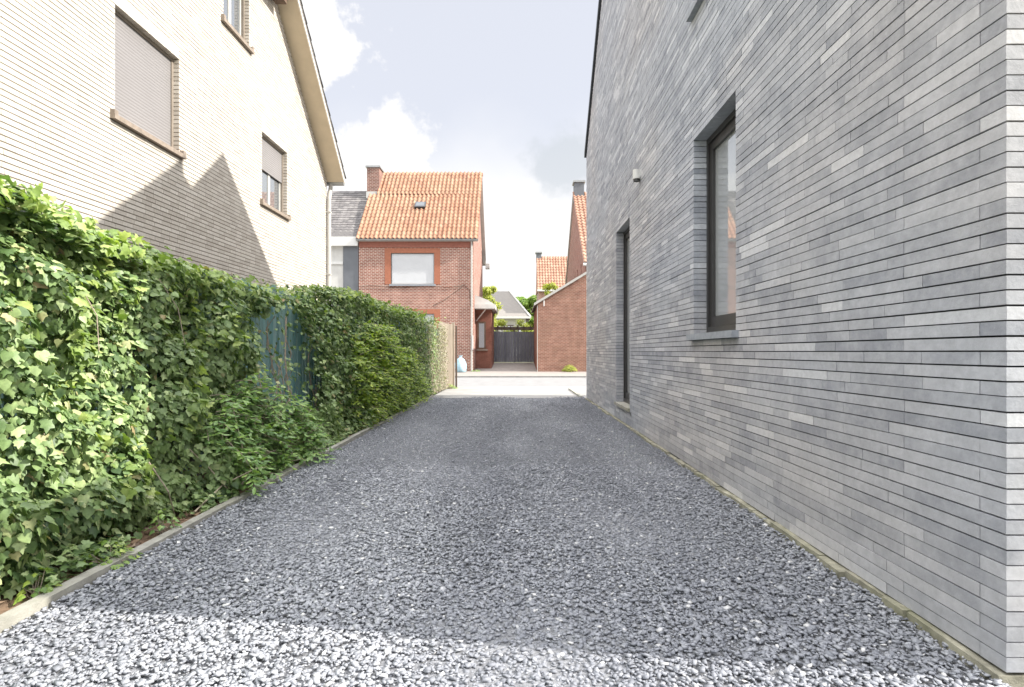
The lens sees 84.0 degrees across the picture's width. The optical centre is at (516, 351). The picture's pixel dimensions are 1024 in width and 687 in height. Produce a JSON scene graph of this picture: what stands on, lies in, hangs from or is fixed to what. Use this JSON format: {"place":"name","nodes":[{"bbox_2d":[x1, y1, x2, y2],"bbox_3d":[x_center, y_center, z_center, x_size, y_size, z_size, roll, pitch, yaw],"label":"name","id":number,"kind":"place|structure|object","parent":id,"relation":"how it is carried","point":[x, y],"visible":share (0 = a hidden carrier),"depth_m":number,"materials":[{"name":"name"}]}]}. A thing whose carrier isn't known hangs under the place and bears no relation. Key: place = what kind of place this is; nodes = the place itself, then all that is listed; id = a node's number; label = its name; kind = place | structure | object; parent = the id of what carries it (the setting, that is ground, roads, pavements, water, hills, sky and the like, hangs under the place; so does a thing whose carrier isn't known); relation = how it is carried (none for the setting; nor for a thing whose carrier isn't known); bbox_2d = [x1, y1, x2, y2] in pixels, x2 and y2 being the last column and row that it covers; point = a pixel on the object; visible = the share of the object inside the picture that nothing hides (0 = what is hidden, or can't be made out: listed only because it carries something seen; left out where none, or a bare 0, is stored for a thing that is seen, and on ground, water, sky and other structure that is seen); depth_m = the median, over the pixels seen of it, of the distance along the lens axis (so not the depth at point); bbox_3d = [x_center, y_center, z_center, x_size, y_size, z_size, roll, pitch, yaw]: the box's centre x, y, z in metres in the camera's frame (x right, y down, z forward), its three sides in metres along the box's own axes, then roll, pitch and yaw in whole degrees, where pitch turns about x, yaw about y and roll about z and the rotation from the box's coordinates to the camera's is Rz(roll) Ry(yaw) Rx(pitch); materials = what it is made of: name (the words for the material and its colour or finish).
{"place":"outdoors","nodes":[
{"label":"outdoors","id":0,"kind":"place"},
{"bbox_2d":[0,413,393,614],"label":"soil bed","id":1,"kind":"object","parent":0,"point":[6,605],"depth_m":3.35,"materials":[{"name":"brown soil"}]},
{"bbox_2d":[13,567,62,604],"bbox_3d":[-2.135,1.041,2.568,0.202,0.134,0.233,0,0,-40],"label":"weed","id":2,"kind":"object","parent":1,"relation":"on","point":[46,588],"visible":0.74,"depth_m":2.52,"materials":[{"name":"green plant"}]},
{"bbox_2d":[80,538,142,569],"bbox_3d":[-2.136,1.037,2.944,0.322,0.132,0.322,0,0,0],"label":"weed","id":3,"kind":"object","parent":1,"relation":"on","point":[110,556],"visible":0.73,"depth_m":2.92,"materials":[{"name":"green plant"}]},
{"bbox_2d":[142,508,181,534],"bbox_3d":[-2.147,1.026,3.445,0.220,0.154,0.202,0,0,27],"label":"weed","id":4,"kind":"object","parent":1,"relation":"on","point":[161,528],"visible":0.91,"depth_m":3.43,"materials":[{"name":"green plant"}]},
{"bbox_2d":[0,233,438,546],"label":"slat fence","id":5,"kind":"object","parent":1,"relation":"on","point":[297,339],"visible":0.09,"depth_m":6.69,"materials":[{"name":"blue wood"}]},
{"bbox_2d":[0,174,449,599],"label":"ivy hedge","id":6,"kind":"object","parent":5,"relation":"attached to","point":[64,261],"visible":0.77,"depth_m":3.55,"materials":[{"name":"green plant"}]},
{"bbox_2d":[189,369,341,512],"bbox_3d":[-2.116,0.633,4.907,0.761,0.969,2.216,0,0,0],"label":"young elder bush","id":7,"kind":"object","parent":1,"relation":"on","point":[281,419],"visible":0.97,"depth_m":4.79,"materials":[{"name":"green plant"}]},
{"bbox_2d":[341,310,435,428],"bbox_3d":[-2.172,0.276,10.413,0.836,1.928,5.907,0,0,0],"label":"feathery creeper","id":8,"kind":"object","parent":1,"relation":"on","point":[403,358],"visible":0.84,"depth_m":9.03,"materials":[{"name":"green plant"}]},
{"bbox_2d":[302,0,598,297],"label":"sky","id":9,"kind":"structure","parent":0,"point":[499,90],"materials":[{"name":"white"}]},
{"bbox_2d":[0,396,1010,686],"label":"gravel","id":10,"kind":"structure","parent":0,"point":[444,416],"depth_m":2.67,"materials":[{"name":"grey gravel"}]},
{"bbox_2d":[475,363,536,370],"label":"garden drive","id":11,"kind":"structure","parent":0,"point":[513,367],"depth_m":33.79,"materials":[{"name":"grey concrete"}]},
{"bbox_2d":[475,295,497,367],"bbox_3d":[-1.786,-1.075,34.550,1.172,4.350,4.500,0,0,0],"label":"porch annex","id":12,"kind":"object","parent":11,"relation":"on","point":[486,310],"visible":0.89,"depth_m":33.20,"materials":[{"name":"brick"}]},
{"bbox_2d":[476,322,487,350],"bbox_3d":[-1.995,-0.905,33.225,0.670,1.690,0.250,0,0,0],"label":"window","id":13,"kind":"structure","parent":12,"relation":"in","point":[481,326],"depth_m":33.17,"materials":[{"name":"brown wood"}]},
{"bbox_2d":[494,332,533,361],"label":"board gate","id":14,"kind":"structure","parent":11,"relation":"on","point":[511,346],"depth_m":36.99,"materials":[{"name":"grey wood"}]},
{"bbox_2d":[432,387,586,398],"bbox_3d":[0.600,1.160,15.702,7.800,0.120,4.396,0,0,0],"label":"concrete apron","id":15,"kind":"object","parent":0,"point":[516,392],"visible":0.21,"depth_m":15.34,"materials":[{"name":"grey concrete"}]},
{"bbox_2d":[439,321,456,389],"bbox_3d":[-2.043,0.155,16.629,0.157,2.090,2.022,0,0,8],"label":"wooden fence panel","id":16,"kind":"object","parent":15,"relation":"on","point":[451,347],"visible":0.69,"depth_m":17.16,"materials":[{"name":"brown wood"}]},
{"bbox_2d":[494,359,533,362],"bbox_3d":[0.000,0.980,73.602,60.000,0.480,72.796,0,0,0],"label":"back garden","id":17,"kind":"object","parent":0,"point":[515,362],"depth_m":39.04,"materials":[{"name":"grey plant"}]},
{"bbox_2d":[326,191,366,303],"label":"white neighbour house","id":18,"kind":"structure","parent":17,"relation":"on","point":[347,209],"depth_m":31.60,"materials":[{"name":"paint"}]},
{"bbox_2d":[355,165,489,370],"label":"red brick house","id":19,"kind":"structure","parent":17,"relation":"on","point":[420,238],"depth_m":31.56,"materials":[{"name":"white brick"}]},
{"bbox_2d":[389,253,435,285],"bbox_3d":[-5.745,-4.549,31.565,2.550,1.818,0.270,0,0,0],"label":"window","id":20,"kind":"structure","parent":19,"relation":"in","point":[407,269],"depth_m":31.56,"materials":[{"name":"white glass"}]},
{"bbox_2d":[391,314,433,324],"bbox_3d":[-5.745,-1.249,31.630,2.386,1.698,0.140,0,0,0],"label":"window","id":21,"kind":"structure","parent":19,"relation":"in","point":[429,315],"depth_m":31.56,"materials":[{"name":"white glass"}]},
{"bbox_2d":[483,285,502,330],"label":"broadleaf tree","id":22,"kind":"object","parent":17,"relation":"on","point":[488,291],"visible":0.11,"depth_m":49.52,"materials":[{"name":"green plant"}]},
{"bbox_2d":[497,319,511,331],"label":"garden bush","id":23,"kind":"object","parent":17,"relation":"on","point":[500,323],"visible":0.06,"depth_m":43.91,"materials":[{"name":"green plant"}]},
{"bbox_2d":[491,290,530,331],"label":"grey hipped house","id":24,"kind":"structure","parent":17,"relation":"on","point":[512,311],"depth_m":60.95,"materials":[{"name":"tile"}]},
{"bbox_2d":[494,325,533,331],"bbox_3d":[-0.150,-0.540,40.450,3.500,2.560,2.500,0,0,0],"label":"pergola","id":25,"kind":"object","parent":17,"relation":"on","point":[513,328],"visible":0.52,"depth_m":39.40,"materials":[{"name":"black wood"}]},
{"bbox_2d":[510,319,533,358],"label":"garden bush","id":26,"kind":"object","parent":17,"relation":"on","point":[520,324],"visible":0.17,"depth_m":44.63,"materials":[{"name":"green plant"}]},
{"bbox_2d":[516,295,536,326],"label":"broadleaf tree","id":27,"kind":"object","parent":17,"relation":"on","point":[528,303],"visible":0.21,"depth_m":70.85,"materials":[{"name":"green plant"}]},
{"bbox_2d":[542,282,558,294],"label":"broadleaf tree","id":28,"kind":"object","parent":17,"relation":"on","point":[547,288],"visible":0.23,"depth_m":51.74,"materials":[{"name":"green plant"}]},
{"bbox_2d":[535,252,566,300],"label":"distant tiled house","id":29,"kind":"structure","parent":17,"relation":"on","point":[550,269],"depth_m":61.45,"materials":[{"name":"orange tile"}]},
{"bbox_2d":[565,180,586,283],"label":"steep gable house","id":30,"kind":"structure","parent":17,"relation":"on","point":[576,261],"depth_m":37.69,"materials":[{"name":"red brick"}]},
{"bbox_2d":[457,378,586,386],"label":"road","id":31,"kind":"structure","parent":0,"point":[484,382],"depth_m":20.98,"materials":[{"name":"grey asphalt"}]},
{"bbox_2d":[457,376,585,386],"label":"road kerb","id":32,"kind":"structure","parent":31,"relation":"on","point":[521,377],"depth_m":25.00,"materials":[{"name":"concrete"}]},
{"bbox_2d":[457,371,586,377],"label":"pavement","id":33,"kind":"structure","parent":0,"point":[504,373],"depth_m":28.21,"materials":[{"name":"grey concrete"}]},
{"bbox_2d":[457,356,466,371],"bbox_3d":[-2.921,0.640,29.905,0.632,0.880,0.606,0,0,0],"label":"refuse sack","id":34,"kind":"object","parent":33,"relation":"on","point":[461,365],"visible":0.84,"depth_m":29.67,"materials":[{"name":"blue plastic"}]},
{"bbox_2d":[531,272,586,371],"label":"old brick outbuilding","id":35,"kind":"structure","parent":33,"relation":"on","point":[560,327],"depth_m":31.00,"materials":[{"name":"red brick"}]},
{"bbox_2d":[562,365,577,371],"bbox_3d":[2.846,0.875,30.505,0.919,0.416,0.913,0,0,0],"label":"cushion shrub","id":36,"kind":"object","parent":33,"relation":"on","point":[569,368],"visible":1,"depth_m":30.31,"materials":[{"name":"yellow plant"}]},
{"bbox_2d":[584,0,1023,686],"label":"grey brick house","id":37,"kind":"structure","parent":0,"point":[804,274],"depth_m":2.90,"materials":[{"name":"brick"}]},
{"bbox_2d":[614,226,630,411],"bbox_3d":[1.755,-0.540,8.680,0.330,2.793,1.160,0,0,0],"label":"door","id":38,"kind":"structure","parent":37,"relation":"in","point":[625,405],"depth_m":9.11,"materials":[{"name":"metal"}]},
{"bbox_2d":[686,0,702,21],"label":"window","id":39,"kind":"structure","parent":37,"relation":"in","point":[696,4],"depth_m":5.09,"materials":[{"name":"metal"}]},
{"bbox_2d":[686,108,739,339],"bbox_3d":[1.694,-1.021,4.700,0.252,1.831,1.110,0,0,0],"label":"window","id":40,"kind":"structure","parent":37,"relation":"in","point":[721,227],"depth_m":4.91,"materials":[{"name":"glass"}]},
{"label":"ground","id":41,"kind":"structure","parent":0,"visible":0},
{"bbox_2d":[0,388,582,632],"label":"garden kerb","id":42,"kind":"structure","parent":41,"relation":"on","point":[18,613],"depth_m":2.96,"materials":[{"name":"concrete"}]},
{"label":"side yard","id":43,"kind":"structure","parent":0,"visible":0},
{"bbox_2d":[0,0,345,303],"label":"cream brick house","id":44,"kind":"structure","parent":43,"relation":"on","point":[202,132],"depth_m":8.89,"materials":[{"name":"brick"}]},
{"bbox_2d":[110,9,186,159],"bbox_3d":[-5.247,-3.753,8.070,0.225,1.521,1.580,0,0,0],"label":"window","id":45,"kind":"structure","parent":44,"relation":"in","point":[144,72],"depth_m":8.07,"materials":[{"name":"beige plastic"}]},
{"bbox_2d":[221,0,254,54],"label":"window","id":46,"kind":"structure","parent":44,"relation":"in","point":[233,16],"depth_m":10.79,"materials":[{"name":"white glass"}]},
{"bbox_2d":[260,134,290,220],"bbox_3d":[-5.247,-3.753,12.265,0.225,1.521,1.450,0,0,0],"label":"window","id":47,"kind":"structure","parent":44,"relation":"in","point":[272,157],"depth_m":12.37,"materials":[{"name":"grey plastic"}]}
]}

